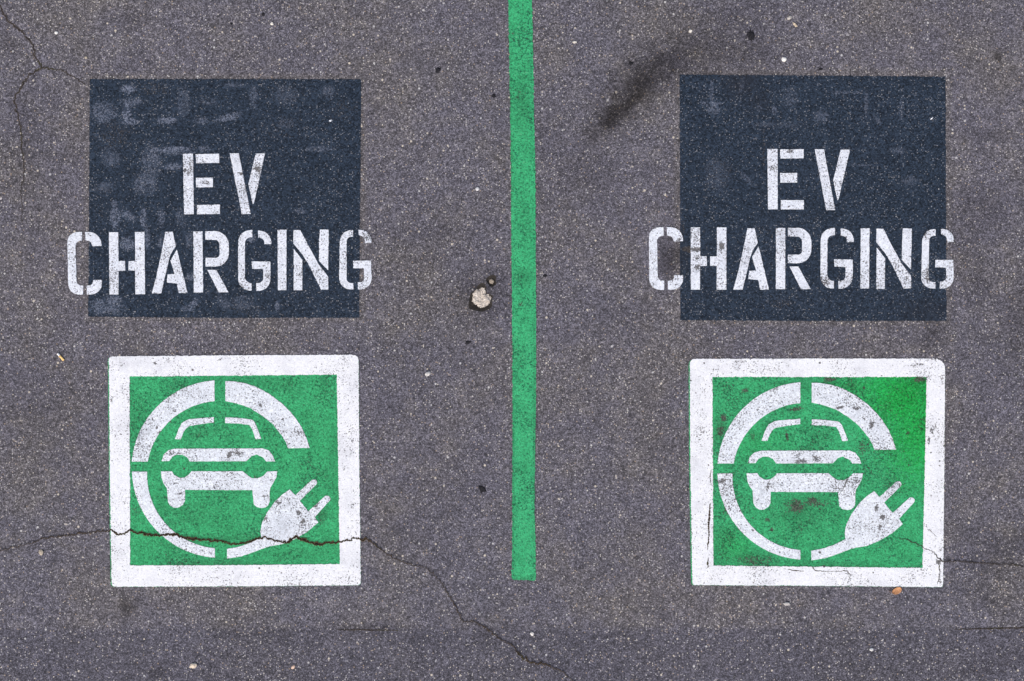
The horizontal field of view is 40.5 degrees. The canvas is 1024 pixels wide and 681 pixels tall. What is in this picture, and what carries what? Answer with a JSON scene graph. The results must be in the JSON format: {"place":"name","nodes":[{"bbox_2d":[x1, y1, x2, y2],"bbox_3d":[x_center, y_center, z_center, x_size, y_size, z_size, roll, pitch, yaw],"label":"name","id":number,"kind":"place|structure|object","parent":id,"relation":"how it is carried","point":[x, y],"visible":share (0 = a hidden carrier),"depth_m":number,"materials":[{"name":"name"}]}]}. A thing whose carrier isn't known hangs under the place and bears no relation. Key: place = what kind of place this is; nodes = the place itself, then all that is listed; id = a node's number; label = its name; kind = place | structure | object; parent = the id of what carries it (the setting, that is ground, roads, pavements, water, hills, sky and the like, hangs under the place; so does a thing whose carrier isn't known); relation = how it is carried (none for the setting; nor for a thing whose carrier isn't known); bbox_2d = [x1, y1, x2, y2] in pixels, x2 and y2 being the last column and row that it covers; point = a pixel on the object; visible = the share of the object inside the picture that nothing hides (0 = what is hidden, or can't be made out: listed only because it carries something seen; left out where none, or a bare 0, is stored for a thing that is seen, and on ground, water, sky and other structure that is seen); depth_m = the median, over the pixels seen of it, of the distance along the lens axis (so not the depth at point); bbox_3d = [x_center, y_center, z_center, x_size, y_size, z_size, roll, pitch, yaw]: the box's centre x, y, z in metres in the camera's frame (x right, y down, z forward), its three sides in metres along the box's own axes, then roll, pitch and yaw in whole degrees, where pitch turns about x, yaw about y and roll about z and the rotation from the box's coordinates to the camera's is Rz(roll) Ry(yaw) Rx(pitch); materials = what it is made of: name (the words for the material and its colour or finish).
{"place":"outdoors","nodes":[
{"label":"outdoors","id":0,"kind":"place"},
{"bbox_2d":[0,0,1023,680],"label":"ground","id":1,"kind":"structure","parent":0,"point":[610,592],"depth_m":6.50,"materials":[{"name":"grey asphalt"}]},
{"bbox_2d":[0,5,84,223],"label":"crack","id":2,"kind":"object","parent":1,"relation":"on","point":[34,56],"visible":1,"depth_m":6.50,"materials":[{"name":"black asphalt"}]},
{"bbox_2d":[189,663,196,667],"bbox_3d":[-1.493,1.523,6.495,0.037,0.017,0.029,0,90,0],"label":"pebble","id":3,"kind":"object","parent":1,"relation":"on","point":[193,665],"visible":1,"depth_m":6.49,"materials":[{"name":"stone"}]},
{"bbox_2d":[88,79,360,317],"bbox_3d":[-1.347,-0.666,6.499,1.284,0.002,1.125,0,90,0],"label":"dark patch","id":4,"kind":"object","parent":1,"relation":"on","point":[145,135],"visible":1,"depth_m":6.50,"materials":[{"name":"paint"}]},
{"bbox_2d":[67,153,371,294],"bbox_3d":[-1.370,-0.546,6.498,1.427,0.004,0.664,0,90,0],"label":"stencil lettering","id":5,"kind":"object","parent":4,"relation":"on","point":[116,265],"visible":1,"depth_m":6.50},
{"bbox_2d":[108,354,360,586],"bbox_3d":[-1.301,0.610,6.498,1.187,0.004,1.090,0,90,0],"label":"charging sign","id":6,"kind":"object","parent":1,"relation":"on","point":[235,448],"visible":1,"depth_m":6.50,"materials":[{"name":"green paint"}]},
{"bbox_2d":[0,528,572,680],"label":"crack","id":7,"kind":"object","parent":1,"relation":"on","point":[250,541],"visible":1,"depth_m":6.49,"materials":[{"name":"black asphalt"}]},
{"bbox_2d":[338,628,397,631],"bbox_3d":[-0.676,1.357,6.499,0.288,0.001,0.018,0,90,0],"label":"crack","id":8,"kind":"object","parent":1,"relation":"on","point":[371,630],"visible":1,"depth_m":6.50,"materials":[{"name":"grey asphalt"}]},
{"bbox_2d":[468,275,495,311],"bbox_3d":[-0.139,-0.225,6.509,0.114,0.031,0.180,10,90,0],"label":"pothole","id":9,"kind":"object","parent":1,"relation":"on","point":[480,299],"visible":1,"depth_m":6.50,"materials":[{"name":"concrete"}]},
{"bbox_2d":[478,485,486,492],"bbox_3d":[-0.142,0.694,6.500,0.037,0.004,0.044,-23,90,0],"label":"gum blot","id":10,"kind":"object","parent":1,"relation":"on","point":[482,488],"visible":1,"depth_m":6.50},
{"bbox_2d":[508,0,536,580],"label":"parking line","id":11,"kind":"object","parent":1,"relation":"on","point":[523,172],"visible":1,"depth_m":6.50,"materials":[{"name":"green paint"}]},
{"bbox_2d":[747,30,755,40],"bbox_3d":[1.120,-1.430,6.500,0.046,0.004,0.058,0,90,0],"label":"gum blot","id":12,"kind":"object","parent":1,"relation":"on","point":[751,35],"visible":1,"depth_m":6.50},
{"bbox_2d":[679,74,946,320],"bbox_3d":[1.411,-0.669,6.499,1.256,0.002,1.158,0,90,0],"label":"dark patch","id":13,"kind":"object","parent":1,"relation":"on","point":[888,133],"visible":1,"depth_m":6.50,"materials":[{"name":"paint"}]},
{"bbox_2d":[649,149,953,289],"bbox_3d":[1.356,-0.568,6.498,1.429,0.004,0.661,0,90,0],"label":"stencil lettering","id":14,"kind":"object","parent":13,"relation":"on","point":[719,260],"visible":1,"depth_m":6.50},
{"bbox_2d":[689,358,944,586],"bbox_3d":[1.429,0.619,6.498,1.203,0.004,1.076,0,90,0],"label":"charging sign","id":15,"kind":"object","parent":1,"relation":"on","point":[819,465],"visible":1,"depth_m":6.50,"materials":[{"name":"green paint"}]},
{"bbox_2d":[707,503,710,549],"bbox_3d":[0.921,0.872,6.495,0.018,0.001,0.225,3,90,0],"label":"crack","id":16,"kind":"object","parent":15,"relation":"on","point":[708,522],"visible":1,"depth_m":6.50,"materials":[{"name":"grey paint"}]},
{"bbox_2d":[891,587,901,593],"bbox_3d":[1.797,1.174,6.493,0.059,0.010,0.031,-23,90,0],"label":"leaf","id":17,"kind":"object","parent":1,"relation":"on","point":[897,590],"visible":1,"depth_m":6.49,"materials":[{"name":"orange plant"}]},
{"bbox_2d":[899,538,1022,567],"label":"crack","id":18,"kind":"object","parent":1,"relation":"on","point":[965,560],"visible":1,"depth_m":6.50,"materials":[{"name":"black asphalt"}]},
{"bbox_2d":[955,626,1023,629],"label":"crack","id":19,"kind":"object","parent":1,"relation":"on","point":[1016,628],"visible":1,"depth_m":6.50,"materials":[{"name":"black asphalt"}]}
]}

